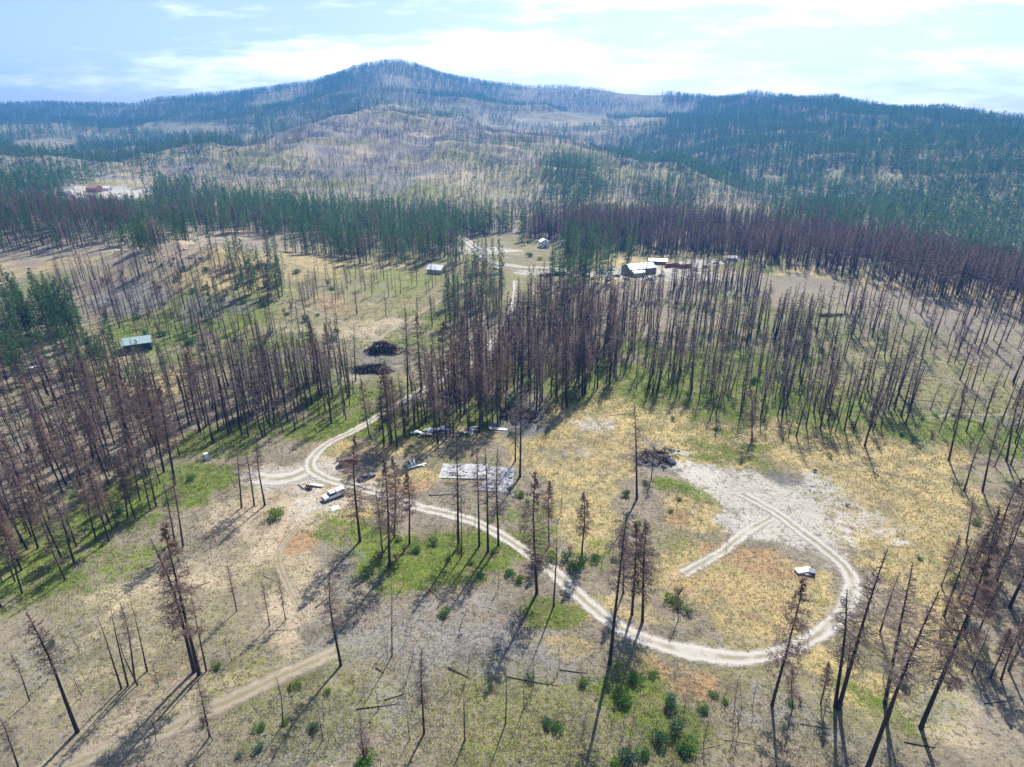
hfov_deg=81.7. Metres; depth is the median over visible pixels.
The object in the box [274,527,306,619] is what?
dirt track
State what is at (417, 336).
burnt pine
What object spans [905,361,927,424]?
burnt pine
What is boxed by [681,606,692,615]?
green shrub
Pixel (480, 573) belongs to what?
green shrub
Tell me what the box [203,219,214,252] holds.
green pine
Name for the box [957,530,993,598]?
burnt pine
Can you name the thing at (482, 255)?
green pine
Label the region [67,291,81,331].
green pine
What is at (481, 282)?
green pine
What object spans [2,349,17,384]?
green pine
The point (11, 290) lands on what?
green pine
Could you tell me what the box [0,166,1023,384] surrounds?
green woods
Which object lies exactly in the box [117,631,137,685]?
burnt pine
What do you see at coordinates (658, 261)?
long shed
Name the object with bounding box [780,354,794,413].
burnt pine
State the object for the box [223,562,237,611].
burnt pine
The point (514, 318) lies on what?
burnt pine
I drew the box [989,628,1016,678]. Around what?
burnt pine
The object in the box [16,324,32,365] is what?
green pine
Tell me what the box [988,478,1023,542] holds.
burnt pine
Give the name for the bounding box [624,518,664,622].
burnt pine
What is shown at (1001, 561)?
burnt pine
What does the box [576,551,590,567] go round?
green shrub
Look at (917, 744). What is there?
fallen log
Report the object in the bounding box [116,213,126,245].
green pine
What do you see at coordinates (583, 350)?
burnt pine
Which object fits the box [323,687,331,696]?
green shrub
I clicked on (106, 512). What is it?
burnt pine
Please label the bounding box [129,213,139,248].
green pine
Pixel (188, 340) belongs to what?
green shrub
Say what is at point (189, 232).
green pine
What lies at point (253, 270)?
green pine
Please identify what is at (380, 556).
dead shrub
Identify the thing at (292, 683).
green shrub
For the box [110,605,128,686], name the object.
burnt pine
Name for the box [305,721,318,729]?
green shrub
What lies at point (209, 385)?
burnt pine
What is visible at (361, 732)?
burnt pine
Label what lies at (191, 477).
green shrub
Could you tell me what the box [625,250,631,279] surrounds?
green pine
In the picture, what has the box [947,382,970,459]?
burnt pine
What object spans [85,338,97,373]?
green pine
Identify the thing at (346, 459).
rusted van
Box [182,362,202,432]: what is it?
burnt pine
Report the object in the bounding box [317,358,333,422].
burnt pine
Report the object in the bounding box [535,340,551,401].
burnt pine
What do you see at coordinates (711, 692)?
green shrub
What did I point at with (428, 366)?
burnt pine
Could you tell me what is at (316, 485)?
long board
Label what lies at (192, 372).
burnt pine
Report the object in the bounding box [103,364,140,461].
burnt pine
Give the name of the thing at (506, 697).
burnt pine
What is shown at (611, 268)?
green pine
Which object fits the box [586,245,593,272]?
green pine
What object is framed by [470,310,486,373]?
burnt pine
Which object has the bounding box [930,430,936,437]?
dead shrub
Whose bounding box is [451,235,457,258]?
green pine
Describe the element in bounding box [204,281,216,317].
green pine
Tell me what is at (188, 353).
burnt pine
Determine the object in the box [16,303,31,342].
green pine
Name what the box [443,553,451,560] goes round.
green shrub
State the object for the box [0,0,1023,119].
sky
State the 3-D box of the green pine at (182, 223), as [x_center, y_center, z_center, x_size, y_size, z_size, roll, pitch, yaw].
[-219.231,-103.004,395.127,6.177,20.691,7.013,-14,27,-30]
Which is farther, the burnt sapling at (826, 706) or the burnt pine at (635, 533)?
the burnt pine at (635, 533)
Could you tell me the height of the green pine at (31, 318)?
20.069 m
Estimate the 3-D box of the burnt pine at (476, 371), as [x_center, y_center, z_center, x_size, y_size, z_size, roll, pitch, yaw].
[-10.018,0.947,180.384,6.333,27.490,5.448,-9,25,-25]
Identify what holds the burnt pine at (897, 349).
on the ground at (970, 727)
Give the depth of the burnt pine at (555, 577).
110.73 m
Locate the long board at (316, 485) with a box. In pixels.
[309,483,323,486]
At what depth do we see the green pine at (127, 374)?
203.55 m
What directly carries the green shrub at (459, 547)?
on the ground at (970, 727)
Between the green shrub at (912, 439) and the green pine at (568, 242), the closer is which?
the green shrub at (912, 439)
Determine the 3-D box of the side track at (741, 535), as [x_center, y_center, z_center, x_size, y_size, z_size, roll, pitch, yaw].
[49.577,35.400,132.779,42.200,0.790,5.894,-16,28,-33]
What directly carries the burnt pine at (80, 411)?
on the ground at (970, 727)
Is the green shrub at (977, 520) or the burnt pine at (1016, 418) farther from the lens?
the burnt pine at (1016, 418)
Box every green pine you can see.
[0,264,15,307]
[0,287,14,325]
[0,306,14,333]
[0,327,13,364]
[2,291,18,331]
[2,311,17,350]
[2,317,20,358]
[2,329,19,372]
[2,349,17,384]
[2,350,15,382]
[3,304,19,344]
[4,272,22,319]
[4,334,26,381]
[5,198,17,231]
[5,207,17,240]
[8,286,28,335]
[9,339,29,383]
[10,208,21,241]
[10,271,25,297]
[10,290,29,335]
[10,311,25,352]
[16,300,35,338]
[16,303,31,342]
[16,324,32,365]
[18,290,36,337]
[20,195,31,217]
[20,211,31,243]
[22,336,37,375]
[24,296,42,339]
[25,327,36,353]
[26,208,38,243]
[26,271,42,314]
[26,288,41,330]
[27,268,40,300]
[27,304,47,345]
[28,194,39,223]
[32,290,52,343]
[33,207,47,237]
[34,280,50,316]
[34,332,48,356]
[35,283,55,332]
[35,294,50,333]
[39,281,57,324]
[39,348,52,377]
[41,293,57,337]
[44,313,59,345]
[45,285,60,328]
[46,195,58,220]
[46,307,65,359]
[47,217,58,249]
[49,306,63,346]
[50,276,69,327]
[50,281,75,331]
[50,333,69,375]
[52,292,73,338]
[53,292,64,322]
[56,282,76,327]
[60,301,75,342]
[61,321,75,363]
[62,292,81,346]
[62,334,83,369]
[63,277,84,327]
[65,220,75,253]
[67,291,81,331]
[69,338,81,373]
[71,337,85,360]
[72,214,82,246]
[72,304,87,334]
[74,346,88,369]
[77,327,94,367]
[84,331,100,362]
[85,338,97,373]
[92,343,108,386]
[93,334,109,382]
[95,209,106,242]
[103,310,113,336]
[105,333,116,363]
[106,328,123,369]
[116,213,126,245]
[118,213,126,243]
[125,218,134,248]
[125,366,132,389]
[128,351,143,386]
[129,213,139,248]
[132,219,140,243]
[133,339,146,376]
[136,215,146,250]
[141,230,152,266]
[156,344,168,383]
[168,209,179,240]
[171,208,180,239]
[176,214,183,239]
[179,213,188,240]
[182,213,191,240]
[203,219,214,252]
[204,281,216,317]
[211,277,224,313]
[223,231,234,259]
[230,263,241,298]
[231,234,239,266]
[233,232,239,260]
[238,239,247,272]
[239,269,246,298]
[245,260,257,293]
[246,257,254,291]
[251,267,260,295]
[254,245,263,276]
[262,228,270,257]
[263,264,271,296]
[264,264,272,296]
[266,239,274,272]
[270,262,280,297]
[271,230,278,254]
[271,263,281,298]
[275,256,283,277]
[289,218,298,251]
[298,221,307,254]
[301,222,308,254]
[307,224,314,253]
[310,220,319,250]
[320,221,326,254]
[324,225,332,256]
[332,222,340,247]
[344,230,351,263]
[345,225,352,249]
[354,229,361,259]
[386,223,394,247]
[413,228,421,255]
[417,232,423,261]
[420,230,428,260]
[425,231,431,260]
[436,228,442,256]
[442,272,451,304]
[442,278,455,323]
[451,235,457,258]
[451,284,458,308]
[455,273,461,300]
[459,231,466,261]
[463,249,471,279]
[463,285,469,305]
[467,267,474,297]
[470,241,479,263]
[471,252,477,289]
[475,239,481,271]
[477,272,485,302]
[478,238,485,271]
[481,258,489,296]
[483,238,490,265]
[487,237,496,270]
[496,238,501,267]
[497,257,504,281]
[498,268,505,294]
[514,278,521,303]
[542,294,547,326]
[548,242,556,268]
[548,251,556,278]
[551,246,557,277]
[556,252,562,283]
[562,252,567,274]
[564,232,570,257]
[566,231,572,261]
[566,247,571,276]
[566,264,573,286]
[570,254,577,279]
[575,252,584,273]
[577,257,584,285]
[579,247,585,279]
[582,256,588,286]
[584,245,590,274]
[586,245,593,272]
[588,239,595,268]
[592,251,599,272]
[593,256,598,282]
[597,247,602,278]
[597,252,605,287]
[603,250,610,282]
[604,225,613,251]
[608,256,614,281]
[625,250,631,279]
[629,227,636,258]
[871,246,881,282]
[953,240,964,274]
[976,245,988,278]
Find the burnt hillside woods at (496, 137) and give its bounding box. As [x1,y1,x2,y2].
[0,59,1023,369]
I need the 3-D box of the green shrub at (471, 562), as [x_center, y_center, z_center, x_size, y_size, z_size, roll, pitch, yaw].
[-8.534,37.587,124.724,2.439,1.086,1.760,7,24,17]
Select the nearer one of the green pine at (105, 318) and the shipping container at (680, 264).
the green pine at (105, 318)
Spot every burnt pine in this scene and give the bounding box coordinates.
[0,434,9,482]
[0,440,27,509]
[0,442,17,486]
[0,454,10,510]
[0,485,21,543]
[0,486,28,549]
[0,506,22,570]
[0,521,22,593]
[0,718,23,766]
[2,460,31,523]
[8,476,39,548]
[8,653,29,700]
[15,374,37,411]
[21,442,52,524]
[22,612,79,733]
[24,400,42,445]
[24,485,51,545]
[27,387,50,448]
[27,488,66,558]
[32,412,66,484]
[34,423,62,492]
[41,413,57,454]
[47,421,70,479]
[47,480,76,563]
[49,489,70,541]
[58,420,84,485]
[62,380,85,440]
[66,433,89,505]
[72,391,94,458]
[72,446,106,519]
[73,472,96,539]
[74,360,101,412]
[74,398,96,460]
[76,354,97,396]
[79,417,112,485]
[81,368,96,422]
[82,379,106,442]
[82,409,101,468]
[83,395,107,458]
[83,467,111,541]
[95,483,112,528]
[97,616,122,689]
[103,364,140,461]
[105,376,130,444]
[106,369,131,417]
[108,386,133,445]
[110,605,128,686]
[113,450,132,517]
[113,462,135,518]
[117,603,137,681]
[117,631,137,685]
[118,408,138,463]
[121,437,141,500]
[122,377,146,441]
[126,409,147,474]
[129,382,156,443]
[131,604,147,671]
[135,371,159,419]
[136,376,171,472]
[139,385,161,453]
[139,440,159,506]
[146,384,183,484]
[148,379,166,435]
[148,538,196,673]
[152,398,169,452]
[152,522,212,676]
[158,479,182,548]
[165,473,184,545]
[176,375,189,425]
[179,353,202,419]
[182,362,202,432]
[186,345,201,411]
[190,594,207,671]
[192,678,215,737]
[200,342,217,409]
[203,357,219,430]
[207,344,222,386]
[218,376,227,419]
[218,381,229,434]
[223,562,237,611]
[226,372,242,435]
[230,449,246,507]
[234,388,239,429]
[236,331,250,395]
[236,376,249,435]
[240,448,257,505]
[243,343,265,407]
[243,345,256,406]
[244,357,268,423]
[247,342,268,411]
[251,330,266,394]
[251,441,267,505]
[252,317,265,359]
[256,322,270,383]
[257,342,273,402]
[257,362,265,435]
[259,362,271,426]
[260,335,278,402]
[260,582,269,625]
[271,343,285,405]
[274,363,288,421]
[275,676,283,723]
[277,580,286,619]
[279,327,294,392]
[288,345,303,403]
[292,342,305,395]
[296,338,312,404]
[305,315,315,379]
[305,316,319,372]
[305,318,321,378]
[305,333,326,394]
[315,571,343,666]
[317,340,325,398]
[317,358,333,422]
[319,323,336,377]
[319,334,332,398]
[326,323,339,383]
[335,435,375,541]
[337,354,345,418]
[353,714,368,757]
[356,378,372,436]
[369,456,408,566]
[370,491,384,551]
[373,380,388,446]
[374,366,398,443]
[380,360,395,419]
[383,370,393,440]
[384,377,404,448]
[384,456,404,536]
[390,589,392,655]
[394,372,408,436]
[398,305,416,415]
[400,472,418,544]
[408,349,413,423]
[408,648,434,734]
[409,313,427,389]
[413,345,426,421]
[418,341,433,401]
[423,343,442,411]
[423,366,441,443]
[424,377,439,437]
[428,330,440,391]
[433,322,455,415]
[435,364,442,426]
[445,317,459,379]
[445,327,456,379]
[445,340,466,404]
[446,441,470,544]
[452,341,467,410]
[453,354,455,407]
[456,325,468,371]
[456,345,471,413]
[457,315,468,369]
[457,372,470,432]
[460,364,474,426]
[461,504,461,556]
[463,695,465,740]
[469,345,487,425]
[469,454,488,546]
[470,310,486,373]
[472,349,487,425]
[473,318,488,364]
[474,359,488,432]
[475,347,488,414]
[477,448,500,552]
[481,327,492,391]
[483,349,492,410]
[485,449,507,545]
[488,355,506,424]
[492,325,502,389]
[493,336,506,404]
[496,312,504,347]
[497,325,511,391]
[501,348,513,410]
[503,656,506,724]
[506,406,524,461]
[510,296,518,353]
[511,382,531,476]
[514,470,559,594]
[516,329,528,367]
[518,317,537,389]
[530,335,540,400]
[534,341,546,411]
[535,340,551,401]
[540,481,556,543]
[548,340,562,403]
[553,538,557,606]
[556,343,575,406]
[557,342,568,409]
[558,322,571,388]
[559,340,571,406]
[567,309,575,362]
[570,323,590,388]
[572,317,590,366]
[573,491,593,554]
[575,326,592,396]
[577,327,589,388]
[578,321,592,392]
[591,308,601,361]
[598,294,617,356]
[601,512,640,665]
[606,296,621,354]
[610,319,622,378]
[616,528,631,593]
[620,521,650,614]
[622,406,648,499]
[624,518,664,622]
[647,442,657,479]
[655,323,669,373]
[672,593,680,619]
[675,331,685,393]
[688,321,701,390]
[741,338,756,399]
[741,383,760,436]
[753,336,766,399]
[764,577,815,706]
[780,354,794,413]
[783,671,801,707]
[795,374,816,436]
[805,360,820,425]
[807,347,813,391]
[813,349,826,412]
[814,358,841,428]
[818,661,834,703]
[822,589,863,708]
[827,352,845,421]
[828,336,842,399]
[832,549,894,710]
[834,374,852,433]
[844,363,860,430]
[853,361,876,431]
[864,373,888,446]
[865,590,943,766]
[877,563,924,705]
[877,573,900,631]
[878,633,924,724]
[880,351,900,406]
[887,327,904,385]
[888,348,908,409]
[893,349,911,409]
[898,325,919,390]
[899,351,920,416]
[900,329,924,390]
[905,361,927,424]
[911,551,1008,729]
[939,539,975,616]
[940,535,963,586]
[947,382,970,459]
[952,366,973,428]
[956,552,1002,631]
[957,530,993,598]
[960,492,981,542]
[963,432,984,491]
[970,507,1003,571]
[971,625,992,672]
[974,581,1004,640]
[978,416,1002,491]
[979,515,1003,560]
[981,364,1005,428]
[984,513,1008,567]
[984,541,1012,600]
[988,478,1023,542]
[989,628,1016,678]
[992,506,1023,579]
[993,622,1023,680]
[994,410,1020,466]
[1002,540,1023,608]
[1005,382,1023,460]
[1007,615,1023,670]
[1008,490,1023,538]
[1010,424,1023,464]
[1016,382,1023,432]
[1018,576,1023,641]
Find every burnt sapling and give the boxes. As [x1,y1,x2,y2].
[71,678,81,695]
[150,711,159,741]
[151,661,159,686]
[196,651,203,675]
[200,717,214,740]
[318,701,325,719]
[373,683,380,709]
[409,646,414,666]
[529,661,539,685]
[566,729,573,756]
[681,690,688,710]
[703,715,713,742]
[723,681,732,696]
[732,676,740,702]
[734,705,742,729]
[738,683,744,710]
[818,693,831,717]
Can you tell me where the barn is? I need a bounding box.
[621,262,656,275]
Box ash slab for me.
[479,466,513,493]
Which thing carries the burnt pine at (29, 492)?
on the ground at (970, 727)
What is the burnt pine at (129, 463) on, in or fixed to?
on the ground at (970, 727)
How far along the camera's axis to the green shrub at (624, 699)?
94.07 m
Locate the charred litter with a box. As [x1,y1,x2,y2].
[0,332,1023,766]
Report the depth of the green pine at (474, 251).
377.65 m
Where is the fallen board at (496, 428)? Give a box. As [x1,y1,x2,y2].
[489,427,506,430]
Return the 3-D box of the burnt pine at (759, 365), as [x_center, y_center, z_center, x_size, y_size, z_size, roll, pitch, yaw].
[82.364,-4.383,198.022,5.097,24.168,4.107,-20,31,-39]
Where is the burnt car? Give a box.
[357,472,375,481]
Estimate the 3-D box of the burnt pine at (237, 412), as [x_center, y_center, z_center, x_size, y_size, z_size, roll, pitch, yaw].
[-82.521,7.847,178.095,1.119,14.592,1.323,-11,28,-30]
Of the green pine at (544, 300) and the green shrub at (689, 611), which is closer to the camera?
the green shrub at (689, 611)
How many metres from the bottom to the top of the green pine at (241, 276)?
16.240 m
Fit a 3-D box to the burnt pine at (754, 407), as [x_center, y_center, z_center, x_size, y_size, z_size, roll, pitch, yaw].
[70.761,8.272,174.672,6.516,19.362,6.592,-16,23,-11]
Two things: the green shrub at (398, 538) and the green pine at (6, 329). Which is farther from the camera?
the green pine at (6, 329)
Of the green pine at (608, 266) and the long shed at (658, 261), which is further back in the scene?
the long shed at (658, 261)
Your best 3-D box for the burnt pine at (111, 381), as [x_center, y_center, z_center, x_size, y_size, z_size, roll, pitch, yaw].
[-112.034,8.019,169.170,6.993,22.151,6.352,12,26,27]
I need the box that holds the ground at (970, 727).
[0,63,1023,766]
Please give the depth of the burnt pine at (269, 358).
192.34 m
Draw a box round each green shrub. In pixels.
[45,639,55,648]
[114,506,123,513]
[131,314,141,319]
[156,329,171,336]
[176,333,188,340]
[184,336,197,344]
[186,475,195,480]
[210,660,221,671]
[235,749,244,757]
[251,742,264,753]
[252,721,266,732]
[263,507,282,522]
[273,506,287,515]
[279,718,290,724]
[287,677,304,690]
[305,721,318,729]
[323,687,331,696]
[354,746,379,766]
[394,535,402,542]
[408,543,420,553]
[427,536,439,544]
[438,606,451,617]
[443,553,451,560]
[454,544,464,552]
[467,559,475,564]
[475,570,484,578]
[490,546,500,553]
[502,483,514,490]
[504,568,516,577]
[511,574,525,583]
[513,489,524,497]
[524,671,535,681]
[530,553,548,566]
[541,550,559,566]
[541,716,552,727]
[552,721,564,734]
[560,548,577,561]
[567,560,582,572]
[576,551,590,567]
[576,674,591,688]
[589,553,601,561]
[609,753,623,766]
[615,687,632,708]
[617,746,642,765]
[620,489,630,496]
[629,671,645,687]
[633,742,650,761]
[641,479,649,485]
[646,666,659,680]
[649,728,668,745]
[663,592,678,604]
[664,715,686,740]
[665,691,677,710]
[666,598,687,610]
[675,733,700,757]
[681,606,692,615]
[696,700,709,714]
[707,689,719,698]
[721,697,728,704]
[784,698,795,708]
[909,437,916,442]
[971,518,982,527]
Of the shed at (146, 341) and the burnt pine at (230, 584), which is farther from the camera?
the shed at (146, 341)
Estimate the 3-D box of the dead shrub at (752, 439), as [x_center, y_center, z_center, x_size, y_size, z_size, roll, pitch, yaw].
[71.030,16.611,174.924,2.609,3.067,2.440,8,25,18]
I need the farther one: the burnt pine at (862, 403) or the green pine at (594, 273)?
the green pine at (594, 273)
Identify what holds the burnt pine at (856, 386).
on the ground at (970, 727)
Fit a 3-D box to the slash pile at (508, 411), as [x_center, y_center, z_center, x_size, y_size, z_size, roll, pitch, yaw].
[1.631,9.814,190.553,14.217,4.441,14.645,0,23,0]
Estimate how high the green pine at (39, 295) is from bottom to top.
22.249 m
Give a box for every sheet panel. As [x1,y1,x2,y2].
[330,505,339,510]
[794,566,809,574]
[808,568,815,575]
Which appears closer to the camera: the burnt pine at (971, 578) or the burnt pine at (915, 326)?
the burnt pine at (971, 578)
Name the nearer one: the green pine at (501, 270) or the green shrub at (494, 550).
the green shrub at (494, 550)
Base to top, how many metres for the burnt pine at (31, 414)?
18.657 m
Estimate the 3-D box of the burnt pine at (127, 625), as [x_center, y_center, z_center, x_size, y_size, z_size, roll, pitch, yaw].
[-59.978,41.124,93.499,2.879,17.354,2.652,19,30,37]
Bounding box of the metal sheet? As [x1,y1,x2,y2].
[452,431,463,434]
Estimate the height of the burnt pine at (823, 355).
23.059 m
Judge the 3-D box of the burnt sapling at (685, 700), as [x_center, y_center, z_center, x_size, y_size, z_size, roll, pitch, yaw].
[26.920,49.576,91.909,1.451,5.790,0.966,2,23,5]
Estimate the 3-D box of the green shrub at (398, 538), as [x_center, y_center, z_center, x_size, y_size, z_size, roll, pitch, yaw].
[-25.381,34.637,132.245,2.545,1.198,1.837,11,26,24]
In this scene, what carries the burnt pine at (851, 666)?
on the ground at (970, 727)
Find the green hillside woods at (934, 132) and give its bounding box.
[0,58,1023,364]
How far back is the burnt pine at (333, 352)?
205.77 m
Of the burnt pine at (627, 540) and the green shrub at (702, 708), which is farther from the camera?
the burnt pine at (627, 540)
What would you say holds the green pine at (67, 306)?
on the ground at (970, 727)
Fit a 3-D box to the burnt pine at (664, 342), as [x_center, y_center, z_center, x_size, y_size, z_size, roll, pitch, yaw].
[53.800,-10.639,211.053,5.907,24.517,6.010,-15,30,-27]
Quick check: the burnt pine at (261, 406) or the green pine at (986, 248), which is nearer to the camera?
the burnt pine at (261, 406)
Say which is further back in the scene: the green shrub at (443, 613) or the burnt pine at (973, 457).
the burnt pine at (973, 457)
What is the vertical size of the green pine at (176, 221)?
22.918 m
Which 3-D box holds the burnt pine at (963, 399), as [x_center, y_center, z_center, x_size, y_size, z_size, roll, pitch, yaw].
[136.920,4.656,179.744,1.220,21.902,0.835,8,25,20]
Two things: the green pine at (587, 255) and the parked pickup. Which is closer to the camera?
the parked pickup
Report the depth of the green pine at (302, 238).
393.46 m
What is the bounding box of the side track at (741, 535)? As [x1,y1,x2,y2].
[679,515,773,576]
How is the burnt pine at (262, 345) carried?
on the ground at (970, 727)
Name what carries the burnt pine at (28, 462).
on the ground at (970, 727)
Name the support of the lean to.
on the ground at (970, 727)
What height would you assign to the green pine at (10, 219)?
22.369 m
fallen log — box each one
[356,703,399,709]
[506,676,557,685]
[904,741,935,747]
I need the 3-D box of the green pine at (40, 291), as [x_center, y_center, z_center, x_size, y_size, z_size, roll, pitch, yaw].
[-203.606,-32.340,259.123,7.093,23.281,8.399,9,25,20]
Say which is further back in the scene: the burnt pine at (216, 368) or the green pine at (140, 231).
the green pine at (140, 231)
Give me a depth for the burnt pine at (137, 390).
167.01 m
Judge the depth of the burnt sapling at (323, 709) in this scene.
89.46 m
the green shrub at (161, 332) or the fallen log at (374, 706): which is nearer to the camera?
the fallen log at (374, 706)
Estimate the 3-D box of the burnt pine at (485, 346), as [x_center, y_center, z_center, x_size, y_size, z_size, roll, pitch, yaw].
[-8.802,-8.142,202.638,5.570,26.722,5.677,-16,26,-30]
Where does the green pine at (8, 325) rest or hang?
on the ground at (970, 727)
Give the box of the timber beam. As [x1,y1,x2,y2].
[408,463,426,468]
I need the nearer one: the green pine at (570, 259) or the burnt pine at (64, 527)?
the burnt pine at (64, 527)
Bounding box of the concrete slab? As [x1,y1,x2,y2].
[439,463,487,479]
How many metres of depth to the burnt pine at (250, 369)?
189.53 m
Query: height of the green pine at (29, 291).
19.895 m
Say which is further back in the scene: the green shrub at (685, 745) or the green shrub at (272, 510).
the green shrub at (272, 510)
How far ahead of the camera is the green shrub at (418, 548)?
128.18 m
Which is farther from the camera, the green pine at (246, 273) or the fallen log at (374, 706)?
the green pine at (246, 273)
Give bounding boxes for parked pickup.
[321,485,345,501]
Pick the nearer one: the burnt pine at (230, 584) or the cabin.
the burnt pine at (230, 584)
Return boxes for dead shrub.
[152,321,163,330]
[356,738,371,758]
[376,551,383,560]
[673,585,685,595]
[748,436,755,443]
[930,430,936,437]
[934,626,947,640]
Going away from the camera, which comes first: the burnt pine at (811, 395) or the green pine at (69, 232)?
the burnt pine at (811, 395)
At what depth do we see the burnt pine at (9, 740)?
82.02 m
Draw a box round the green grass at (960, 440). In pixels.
[0,290,1023,766]
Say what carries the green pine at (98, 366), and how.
on the ground at (970, 727)
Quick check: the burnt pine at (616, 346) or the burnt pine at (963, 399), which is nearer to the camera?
the burnt pine at (963, 399)
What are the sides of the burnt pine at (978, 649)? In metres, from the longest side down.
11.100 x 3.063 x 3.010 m
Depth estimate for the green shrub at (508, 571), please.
120.92 m
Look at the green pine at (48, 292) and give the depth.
260.42 m
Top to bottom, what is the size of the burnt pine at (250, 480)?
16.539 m
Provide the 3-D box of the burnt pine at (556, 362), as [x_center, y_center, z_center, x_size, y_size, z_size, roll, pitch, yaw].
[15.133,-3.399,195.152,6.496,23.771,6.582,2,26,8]
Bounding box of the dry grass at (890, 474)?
[0,290,1022,766]
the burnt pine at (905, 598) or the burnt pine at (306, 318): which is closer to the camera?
the burnt pine at (905, 598)
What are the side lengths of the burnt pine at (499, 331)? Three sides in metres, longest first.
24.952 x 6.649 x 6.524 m
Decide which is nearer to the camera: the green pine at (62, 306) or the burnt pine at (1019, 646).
the burnt pine at (1019, 646)
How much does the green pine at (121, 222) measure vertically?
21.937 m
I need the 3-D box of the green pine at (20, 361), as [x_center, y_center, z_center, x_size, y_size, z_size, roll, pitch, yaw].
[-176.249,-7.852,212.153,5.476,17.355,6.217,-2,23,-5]
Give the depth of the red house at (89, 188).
712.20 m
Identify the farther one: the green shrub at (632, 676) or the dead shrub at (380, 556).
the dead shrub at (380, 556)
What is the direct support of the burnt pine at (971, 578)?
on the ground at (970, 727)
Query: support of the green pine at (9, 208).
on the ground at (970, 727)
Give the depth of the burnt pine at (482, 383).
178.46 m
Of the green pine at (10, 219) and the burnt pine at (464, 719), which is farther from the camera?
the green pine at (10, 219)
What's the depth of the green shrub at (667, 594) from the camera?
115.33 m
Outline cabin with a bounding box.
[426,264,446,274]
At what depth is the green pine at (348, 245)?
386.61 m
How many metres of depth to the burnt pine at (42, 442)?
146.79 m
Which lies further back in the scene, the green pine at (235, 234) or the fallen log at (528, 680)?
the green pine at (235, 234)
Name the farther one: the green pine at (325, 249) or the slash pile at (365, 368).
the green pine at (325, 249)
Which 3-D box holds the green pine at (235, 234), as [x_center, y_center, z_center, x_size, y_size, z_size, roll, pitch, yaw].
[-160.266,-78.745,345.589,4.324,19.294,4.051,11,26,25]
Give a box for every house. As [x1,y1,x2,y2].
[86,185,102,192]
[538,238,549,247]
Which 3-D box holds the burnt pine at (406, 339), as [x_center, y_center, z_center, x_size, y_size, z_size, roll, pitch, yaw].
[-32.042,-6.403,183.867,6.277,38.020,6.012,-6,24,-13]
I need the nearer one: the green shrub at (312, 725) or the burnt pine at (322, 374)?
the green shrub at (312, 725)
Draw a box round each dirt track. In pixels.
[57,646,342,766]
[269,299,375,340]
[272,348,470,371]
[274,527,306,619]
[364,296,445,348]
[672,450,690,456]
[927,411,1023,419]
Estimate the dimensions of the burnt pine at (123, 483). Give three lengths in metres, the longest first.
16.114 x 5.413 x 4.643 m
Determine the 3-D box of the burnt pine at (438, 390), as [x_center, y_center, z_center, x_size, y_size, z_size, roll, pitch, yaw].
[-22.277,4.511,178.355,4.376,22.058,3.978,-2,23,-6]
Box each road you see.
[244,466,309,487]
[303,281,863,667]
[447,232,740,279]
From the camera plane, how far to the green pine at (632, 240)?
429.75 m
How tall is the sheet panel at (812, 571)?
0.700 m
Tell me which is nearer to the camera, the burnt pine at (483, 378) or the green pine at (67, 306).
the burnt pine at (483, 378)
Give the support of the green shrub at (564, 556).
on the ground at (970, 727)
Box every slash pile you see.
[344,362,398,374]
[363,339,408,356]
[498,403,536,420]
[637,444,677,467]
[814,312,846,316]
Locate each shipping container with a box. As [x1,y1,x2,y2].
[665,262,676,267]
[678,263,691,267]
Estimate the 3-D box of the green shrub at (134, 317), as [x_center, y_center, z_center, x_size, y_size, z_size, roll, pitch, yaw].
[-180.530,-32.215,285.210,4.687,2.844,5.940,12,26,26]
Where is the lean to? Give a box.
[629,270,644,276]
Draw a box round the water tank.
[203,452,208,459]
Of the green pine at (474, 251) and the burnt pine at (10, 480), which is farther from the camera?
the green pine at (474, 251)
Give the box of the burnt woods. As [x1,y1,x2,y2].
[0,181,1023,582]
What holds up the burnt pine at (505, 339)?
on the ground at (970, 727)
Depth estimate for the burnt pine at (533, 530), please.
109.97 m
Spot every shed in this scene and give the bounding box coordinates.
[103,186,112,190]
[121,335,152,352]
[648,258,667,264]
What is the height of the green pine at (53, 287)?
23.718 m
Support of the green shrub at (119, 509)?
on the ground at (970, 727)
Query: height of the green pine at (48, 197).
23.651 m
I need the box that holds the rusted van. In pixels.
[338,456,357,466]
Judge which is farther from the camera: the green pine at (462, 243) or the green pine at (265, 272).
the green pine at (462, 243)
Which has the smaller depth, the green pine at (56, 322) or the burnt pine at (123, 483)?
the burnt pine at (123, 483)
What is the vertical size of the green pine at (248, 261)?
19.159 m
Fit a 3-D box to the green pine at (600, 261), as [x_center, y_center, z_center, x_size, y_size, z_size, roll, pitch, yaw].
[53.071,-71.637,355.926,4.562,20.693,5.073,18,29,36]
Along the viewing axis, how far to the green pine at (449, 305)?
276.02 m
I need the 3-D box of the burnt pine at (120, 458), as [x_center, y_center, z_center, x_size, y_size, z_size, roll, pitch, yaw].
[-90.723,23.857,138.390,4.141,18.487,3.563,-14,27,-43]
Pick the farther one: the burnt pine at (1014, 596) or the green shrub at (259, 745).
the burnt pine at (1014, 596)
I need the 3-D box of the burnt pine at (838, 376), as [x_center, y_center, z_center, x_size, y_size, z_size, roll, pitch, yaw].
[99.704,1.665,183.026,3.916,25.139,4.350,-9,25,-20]
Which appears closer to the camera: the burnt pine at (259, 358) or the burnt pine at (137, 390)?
the burnt pine at (137, 390)
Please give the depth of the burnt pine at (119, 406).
165.86 m
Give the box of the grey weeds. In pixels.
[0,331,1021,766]
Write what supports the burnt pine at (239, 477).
on the ground at (970, 727)
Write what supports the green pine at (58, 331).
on the ground at (970, 727)
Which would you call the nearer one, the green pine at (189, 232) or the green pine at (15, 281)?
the green pine at (15, 281)

